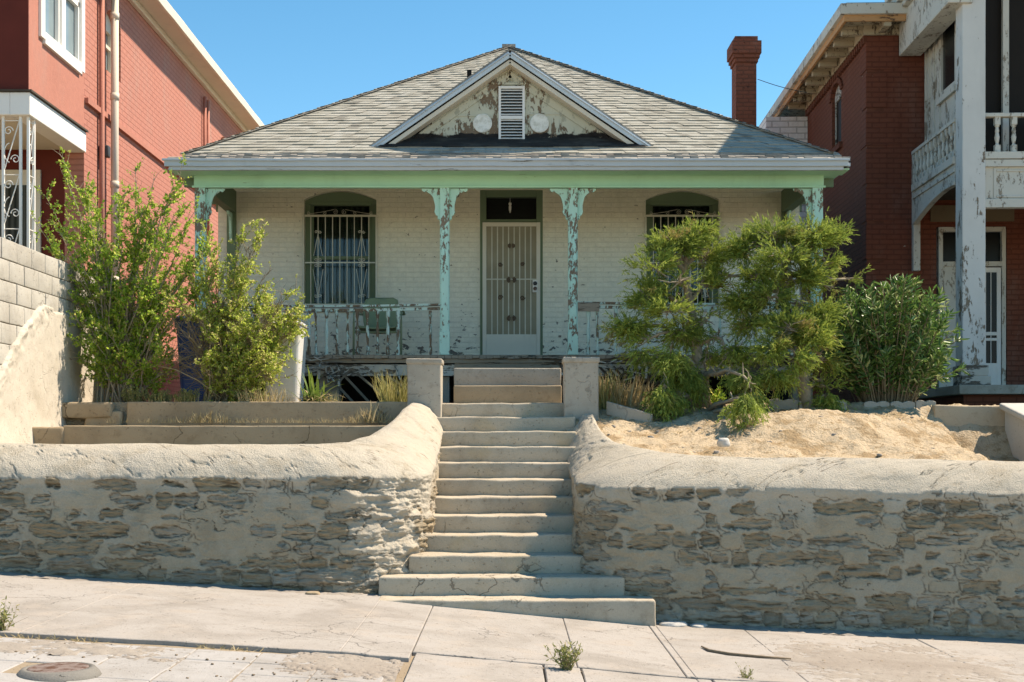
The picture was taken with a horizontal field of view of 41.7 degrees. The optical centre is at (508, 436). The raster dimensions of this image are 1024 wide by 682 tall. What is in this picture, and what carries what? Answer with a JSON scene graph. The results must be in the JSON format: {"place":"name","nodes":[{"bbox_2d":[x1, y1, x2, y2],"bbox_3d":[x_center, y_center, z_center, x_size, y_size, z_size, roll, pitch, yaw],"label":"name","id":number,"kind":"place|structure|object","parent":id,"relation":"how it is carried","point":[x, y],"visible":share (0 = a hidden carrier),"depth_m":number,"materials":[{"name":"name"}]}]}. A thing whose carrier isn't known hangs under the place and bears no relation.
{"place":"outdoors","nodes":[
{"label":"outdoors","id":0,"kind":"place"},
{"bbox_2d":[0,637,583,681],"bbox_3d":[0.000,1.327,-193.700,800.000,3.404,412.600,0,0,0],"label":"street","id":1,"kind":"structure","parent":0,"point":[402,674],"depth_m":8.31,"materials":[{"name":"concrete"}]},
{"bbox_2d":[0,633,263,651],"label":"crack debris","id":2,"kind":"object","parent":1,"relation":"on","point":[75,640],"visible":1,"depth_m":8.30,"materials":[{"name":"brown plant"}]},
{"bbox_2d":[0,637,390,681],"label":"parkway pavers","id":3,"kind":"object","parent":1,"relation":"on","point":[193,666],"visible":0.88,"depth_m":7.63,"materials":[{"name":"concrete"}]},
{"bbox_2d":[16,662,101,681],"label":"meter cover","id":4,"kind":"object","parent":3,"relation":"on","point":[60,671],"visible":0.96,"depth_m":7.11,"materials":[{"name":"metal"}]},
{"bbox_2d":[0,638,189,663],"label":"sand patch","id":5,"kind":"object","parent":3,"relation":"on","point":[92,649],"visible":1,"depth_m":7.97,"materials":[{"name":"beige sand"}]},
{"bbox_2d":[275,652,403,681],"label":"sand patch","id":6,"kind":"object","parent":3,"relation":"on","point":[362,666],"visible":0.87,"depth_m":7.96,"materials":[{"name":"beige sand"}]},
{"bbox_2d":[0,576,1023,681],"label":"sidewalk","id":7,"kind":"structure","parent":0,"point":[444,644],"depth_m":9.48,"materials":[{"name":"concrete"}]},
{"bbox_2d":[0,596,27,630],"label":"sidewalk weed","id":8,"kind":"object","parent":7,"relation":"on","point":[3,617],"visible":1,"depth_m":8.41,"materials":[{"name":"green plant"}]},
{"bbox_2d":[0,572,378,596],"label":"dirt strip","id":9,"kind":"object","parent":7,"relation":"on","point":[59,577],"visible":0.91,"depth_m":11.19,"materials":[{"name":"soil"}]},
{"bbox_2d":[0,402,442,593],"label":"retaining wall","id":10,"kind":"structure","parent":7,"relation":"on","point":[355,515],"depth_m":11.34,"materials":[{"name":"stone"}]},
{"bbox_2d":[305,591,319,594],"bbox_3d":[-1.621,1.290,11.103,0.131,0.032,0.106,0,0,-26],"label":"loose stone","id":11,"kind":"object","parent":7,"relation":"on","point":[312,592],"visible":1,"depth_m":11.06,"materials":[{"name":"stone"}]},
{"bbox_2d":[378,402,655,625],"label":"front steps","id":12,"kind":"structure","parent":7,"relation":"on","point":[499,539],"depth_m":12.20,"materials":[{"name":"concrete"}]},
{"bbox_2d":[544,640,582,670],"bbox_3d":[0.342,1.390,8.473,0.263,0.216,0.228,0,0,10],"label":"sidewalk weed","id":13,"kind":"object","parent":7,"relation":"on","point":[566,661],"visible":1,"depth_m":8.47,"materials":[{"name":"green plant"}]},
{"bbox_2d":[659,621,687,626],"bbox_3d":[1.345,1.538,11.045,0.241,0.043,0.166,0,0,-12],"label":"loose stone","id":14,"kind":"object","parent":7,"relation":"on","point":[675,623],"visible":0.98,"depth_m":10.99,"materials":[{"name":"stone"}]},
{"bbox_2d":[690,623,707,627],"bbox_3d":[1.560,1.552,11.064,0.137,0.030,0.182,0,0,27],"label":"loose stone","id":15,"kind":"object","parent":7,"relation":"on","point":[699,625],"visible":1,"depth_m":11.02,"materials":[{"name":"stone"}]},
{"bbox_2d":[735,662,753,678],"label":"sidewalk weed","id":16,"kind":"object","parent":7,"relation":"on","point":[742,674],"visible":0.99,"depth_m":8.70,"materials":[{"name":"green plant"}]},
{"bbox_2d":[701,646,790,659],"bbox_3d":[1.663,1.555,9.639,0.700,0.044,0.179,0,0,33],"label":"dry stick","id":17,"kind":"object","parent":7,"relation":"on","point":[736,654],"visible":1,"depth_m":9.57,"materials":[{"name":"brown wood"}]},
{"bbox_2d":[567,413,1023,639],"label":"retaining wall","id":18,"kind":"structure","parent":7,"relation":"on","point":[910,546],"depth_m":11.26,"materials":[{"name":"stone"}]},
{"bbox_2d":[656,622,1023,643],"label":"dirt strip","id":19,"kind":"object","parent":7,"relation":"on","point":[870,634],"visible":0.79,"depth_m":11.08,"materials":[{"name":"soil"}]},
{"bbox_2d":[753,639,1023,681],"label":"sand patch","id":20,"kind":"object","parent":7,"relation":"on","point":[893,665],"visible":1,"depth_m":9.56,"materials":[{"name":"beige sand"}]},
{"bbox_2d":[167,0,884,126],"label":"sky","id":21,"kind":"structure","parent":0,"point":[286,58],"materials":[{"name":"blue"}]},
{"bbox_2d":[45,401,1018,460],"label":"yard ground","id":22,"kind":"structure","parent":0,"point":[866,433],"depth_m":13.34,"materials":[{"name":"beige sand"}]},
{"bbox_2d":[0,237,112,443],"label":"block wall","id":23,"kind":"structure","parent":22,"relation":"on","point":[41,381],"depth_m":13.45,"materials":[{"name":"concrete"}]},
{"bbox_2d":[30,146,221,401],"bbox_3d":[-4.227,-1.732,14.752,2.164,2.947,1.174,0,0,0],"label":"tall shrub","id":24,"kind":"object","parent":22,"relation":"on","point":[123,349],"visible":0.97,"depth_m":14.64,"materials":[{"name":"green plant"}]},
{"bbox_2d":[120,385,148,401],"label":"plant","id":25,"kind":"object","parent":22,"relation":"on","point":[129,393],"visible":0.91,"depth_m":14.49,"materials":[{"name":"green plant"}]},
{"bbox_2d":[143,388,174,401],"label":"plant","id":26,"kind":"object","parent":22,"relation":"on","point":[164,395],"visible":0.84,"depth_m":14.51,"materials":[{"name":"green plant"}]},
{"bbox_2d":[127,393,221,401],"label":"grass tuft","id":27,"kind":"object","parent":22,"relation":"on","point":[176,399],"visible":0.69,"depth_m":14.34,"materials":[{"name":"beige plant"}]},
{"bbox_2d":[173,387,201,401],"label":"plant","id":28,"kind":"object","parent":22,"relation":"on","point":[185,393],"visible":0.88,"depth_m":14.51,"materials":[{"name":"green plant"}]},
{"bbox_2d":[154,364,220,397],"bbox_3d":[-3.469,-0.602,14.461,0.729,0.366,0.088,0,0,0],"label":"dry twig","id":29,"kind":"object","parent":22,"relation":"on","point":[189,376],"visible":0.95,"depth_m":14.45,"materials":[{"name":"brown plant"}]},
{"bbox_2d":[173,316,226,401],"bbox_3d":[-3.440,-0.865,15.322,0.638,0.990,0.703,0,0,0],"label":"wheelie bin","id":30,"kind":"object","parent":22,"relation":"on","point":[183,378],"visible":0.2,"depth_m":15.04,"materials":[{"name":"blue plastic"}]},
{"bbox_2d":[32,425,384,444],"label":"garden curb","id":31,"kind":"structure","parent":22,"relation":"on","point":[170,434],"depth_m":13.30,"materials":[{"name":"concrete"}]},
{"bbox_2d":[153,218,315,401],"bbox_3d":[-2.966,-1.299,14.637,1.650,2.227,1.128,0,0,0],"label":"bushy shrub","id":32,"kind":"object","parent":22,"relation":"on","point":[244,356],"visible":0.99,"depth_m":14.56,"materials":[{"name":"green plant"}]},
{"bbox_2d":[62,401,406,425],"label":"garden curb","id":33,"kind":"structure","parent":22,"relation":"on","point":[94,413],"depth_m":14.25,"materials":[{"name":"concrete"}]},
{"bbox_2d":[104,403,395,422],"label":"dry grass","id":34,"kind":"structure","parent":22,"relation":"on","point":[371,417],"depth_m":14.12,"materials":[{"name":"beige plant"}]},
{"bbox_2d":[241,389,269,401],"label":"plant","id":35,"kind":"object","parent":22,"relation":"on","point":[252,398],"visible":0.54,"depth_m":14.50,"materials":[{"name":"green plant"}]},
{"bbox_2d":[234,386,296,401],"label":"grass tuft","id":36,"kind":"object","parent":22,"relation":"on","point":[257,400],"visible":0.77,"depth_m":14.40,"materials":[{"name":"beige plant"}]},
{"bbox_2d":[260,320,308,401],"bbox_3d":[-2.560,-0.830,15.371,0.484,0.960,0.703,0,0,0],"label":"wheelie bin","id":37,"kind":"object","parent":22,"relation":"on","point":[299,352],"visible":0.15,"depth_m":15.10,"materials":[{"name":"grey plastic"}]},
{"bbox_2d":[281,365,341,401],"bbox_3d":[-2.135,-0.568,14.533,0.817,0.417,0.551,0,0,0],"label":"strap leaf plant","id":38,"kind":"object","parent":22,"relation":"on","point":[312,391],"visible":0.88,"depth_m":14.46,"materials":[{"name":"green plant"}]},
{"bbox_2d":[307,390,342,401],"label":"grass tuft","id":39,"kind":"object","parent":22,"relation":"on","point":[325,398],"visible":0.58,"depth_m":14.47,"materials":[{"name":"green plant"}]},
{"bbox_2d":[370,368,406,401],"bbox_3d":[-1.281,-0.567,14.730,0.587,0.400,0.560,0,0,0],"label":"grass tuft","id":40,"kind":"object","parent":22,"relation":"on","point":[394,389],"visible":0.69,"depth_m":14.67,"materials":[{"name":"yellow plant"}]},
{"bbox_2d":[406,358,443,415],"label":"gate pillar","id":41,"kind":"structure","parent":22,"relation":"on","point":[424,381],"depth_m":14.20,"materials":[{"name":"concrete"}]},
{"bbox_2d":[162,36,849,403],"bbox_3d":[0.154,-3.508,19.949,8.504,7.015,8.153,0,0,0],"label":"bungalow","id":42,"kind":"object","parent":22,"relation":"on","point":[404,192],"visible":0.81,"depth_m":17.61,"materials":[{"name":"white paint"}]},
{"bbox_2d":[301,192,376,308],"bbox_3d":[-2.291,-2.522,18.424,1.085,1.651,0.432,0,0,0],"label":"window","id":43,"kind":"structure","parent":42,"relation":"in","point":[340,262],"depth_m":18.50,"materials":[{"name":"green paint"}]},
{"bbox_2d":[353,298,405,354],"bbox_3d":[-1.660,-1.412,17.273,0.628,0.821,0.633,0,0,0],"label":"porch chair","id":44,"kind":"object","parent":42,"relation":"on","point":[372,321],"visible":0.51,"depth_m":17.47,"materials":[{"name":"green metal"}]},
{"bbox_2d":[483,222,539,354],"bbox_3d":[0.035,-1.960,18.196,0.782,1.900,0.099,0,0,0],"label":"security door","id":45,"kind":"structure","parent":42,"relation":"in","point":[511,250],"depth_m":18.23,"materials":[{"name":"beige paint"}]},
{"bbox_2d":[645,192,722,311],"bbox_3d":[2.361,-2.521,18.425,1.102,1.653,0.431,0,0,0],"label":"window","id":46,"kind":"structure","parent":42,"relation":"in","point":[666,209],"depth_m":18.37,"materials":[{"name":"green paint"}]},
{"bbox_2d":[758,79,806,92],"bbox_3d":[4.511,-5.831,22.300,0.011,0.913,2.618,0,0,-6],"label":"cable","id":47,"kind":"object","parent":42,"relation":"attached to","point":[783,87],"visible":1,"depth_m":22.13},
{"bbox_2d":[454,368,561,402],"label":"steps","id":48,"kind":"structure","parent":22,"relation":"on","point":[506,385],"depth_m":14.99,"materials":[{"name":"concrete"}]},
{"bbox_2d":[561,357,599,419],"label":"gate pillar","id":49,"kind":"structure","parent":22,"relation":"on","point":[580,386],"depth_m":14.20,"materials":[{"name":"concrete"}]},
{"bbox_2d":[598,368,625,409],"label":"grass tuft","id":50,"kind":"object","parent":22,"relation":"on","point":[602,397],"visible":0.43,"depth_m":14.63,"materials":[{"name":"green plant"}]},
{"bbox_2d":[599,371,658,406],"bbox_3d":[1.224,-0.527,14.891,0.851,0.421,0.834,0,0,31],"label":"grass tuft","id":51,"kind":"object","parent":22,"relation":"on","point":[626,394],"visible":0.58,"depth_m":14.70,"materials":[{"name":"beige plant"}]},
{"bbox_2d":[606,401,652,421],"bbox_3d":[1.275,-0.241,14.222,0.532,0.279,0.053,0,0,34],"label":"edging block","id":52,"kind":"object","parent":22,"relation":"on","point":[620,411],"depth_m":14.21,"materials":[{"name":"concrete"}]},
{"bbox_2d":[621,394,651,410],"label":"grass tuft","id":53,"kind":"object","parent":22,"relation":"on","point":[632,405],"visible":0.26,"depth_m":14.58,"materials":[{"name":"plant"}]},
{"bbox_2d":[596,211,777,432],"bbox_3d":[2.085,-1.093,14.338,1.536,2.792,2.186,0,0,-41],"label":"juniper","id":54,"kind":"object","parent":22,"relation":"on","point":[691,387],"visible":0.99,"depth_m":14.51,"materials":[{"name":"green plant"}]},
{"bbox_2d":[709,386,726,403],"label":"plant","id":55,"kind":"object","parent":22,"relation":"on","point":[716,398],"visible":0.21,"depth_m":14.76,"materials":[{"name":"green plant"}]},
{"bbox_2d":[717,438,729,446],"bbox_3d":[1.970,0.050,12.354,0.120,0.084,0.159,0,0,3],"label":"loose stone","id":56,"kind":"object","parent":22,"relation":"on","point":[723,442],"visible":1,"depth_m":12.29,"materials":[{"name":"stone"}]},
{"bbox_2d":[768,399,797,409],"bbox_3d":[3.013,-0.356,14.762,0.321,0.132,0.055,0,0,5],"label":"edging block","id":57,"kind":"object","parent":22,"relation":"on","point":[787,404],"depth_m":14.73,"materials":[{"name":"stone"}]},
{"bbox_2d":[701,207,873,410],"bbox_3d":[3.051,-1.316,14.636,1.873,2.421,1.267,0,0,0],"label":"juniper","id":58,"kind":"object","parent":22,"relation":"on","point":[804,332],"visible":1,"depth_m":14.55,"materials":[{"name":"green plant"}]},
{"bbox_2d":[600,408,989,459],"bbox_3d":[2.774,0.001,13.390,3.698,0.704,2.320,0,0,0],"label":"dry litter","id":59,"kind":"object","parent":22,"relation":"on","point":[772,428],"visible":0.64,"depth_m":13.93,"materials":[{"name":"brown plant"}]},
{"bbox_2d":[823,401,846,409],"bbox_3d":[3.555,-0.343,14.727,0.290,0.125,0.055,0,0,0],"label":"edging block","id":60,"kind":"object","parent":22,"relation":"on","point":[845,406],"depth_m":14.70,"materials":[{"name":"concrete"}]},
{"bbox_2d":[863,401,889,406],"bbox_3d":[4.040,-0.333,14.777,0.280,0.125,0.055,0,0,0],"label":"edging block","id":61,"kind":"object","parent":22,"relation":"on","point":[874,404],"depth_m":14.75,"materials":[{"name":"stone"}]},
{"bbox_2d":[811,273,970,402],"bbox_3d":[4.272,-1.034,15.100,1.692,1.576,1.152,0,0,0],"label":"oleander","id":62,"kind":"object","parent":22,"relation":"on","point":[896,358],"visible":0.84,"depth_m":14.82,"materials":[{"name":"green plant"}]},
{"bbox_2d":[759,0,1023,404],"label":"brick townhouse","id":63,"kind":"structure","parent":22,"relation":"on","point":[913,110],"depth_m":19.83,"materials":[{"name":"red brick"},{"name":"white paint"},{"name":"cream paint"}]},
{"bbox_2d":[835,85,840,144],"bbox_3d":[5.433,-5.265,21.998,0.035,1.030,0.700,0,0,2],"label":"window","id":64,"kind":"structure","parent":63,"relation":"in","point":[838,92],"depth_m":22.19,"materials":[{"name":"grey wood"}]},
{"bbox_2d":[940,20,955,95],"bbox_3d":[6.129,-5.375,18.722,0.040,1.150,0.800,0,0,2],"label":"window","id":65,"kind":"structure","parent":63,"relation":"in","point":[948,37],"depth_m":18.79,"materials":[{"name":"white paint"}]},
{"bbox_2d":[985,267,1000,384],"bbox_3d":[6.961,-1.585,19.848,0.600,1.830,0.040,0,0,2],"label":"storm door","id":66,"kind":"structure","parent":63,"relation":"in","point":[993,275],"depth_m":19.84,"materials":[{"name":"white paint"}]},
{"bbox_2d":[890,401,914,407],"bbox_3d":[4.325,-0.333,14.777,0.270,0.125,0.055,0,0,0],"label":"edging block","id":67,"kind":"object","parent":22,"relation":"on","point":[908,404],"depth_m":14.75,"materials":[{"name":"stone"}]},
{"bbox_2d":[914,400,935,407],"bbox_3d":[4.581,-0.343,14.792,0.232,0.125,0.055,0,0,-7],"label":"edging block","id":68,"kind":"object","parent":22,"relation":"on","point":[920,403],"depth_m":14.76,"materials":[{"name":"stone"}]},
{"bbox_2d":[932,405,1004,425],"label":"stucco wall","id":69,"kind":"structure","parent":22,"relation":"on","point":[956,415],"depth_m":14.55,"materials":[{"name":"beige concrete"}]},
{"bbox_2d":[999,403,1023,460],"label":"stair cheek","id":70,"kind":"object","parent":22,"relation":"on","point":[1014,421],"visible":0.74,"depth_m":14.22,"materials":[{"name":"beige concrete"}]},
{"label":"upper terrace","id":71,"kind":"structure","parent":0,"visible":0},
{"bbox_2d":[0,0,263,401],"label":"brick house","id":72,"kind":"structure","parent":71,"relation":"on","point":[107,93],"depth_m":18.02,"materials":[{"name":"red brick"}]},
{"bbox_2d":[0,170,40,252],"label":"porch door","id":73,"kind":"structure","parent":72,"relation":"in","point":[13,178],"depth_m":17.35,"materials":[{"name":"beige paint"}]},
{"bbox_2d":[39,0,84,74],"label":"window","id":74,"kind":"structure","parent":72,"relation":"in","point":[61,22],"depth_m":16.59,"materials":[{"name":"white paint"}]},
{"bbox_2d":[106,14,110,72],"bbox_3d":[-5.648,-5.470,18.700,0.065,0.900,0.700,0,0,0],"label":"window","id":75,"kind":"structure","parent":72,"relation":"in","point":[108,24],"depth_m":18.95,"materials":[{"name":"beige paint"}]}
]}

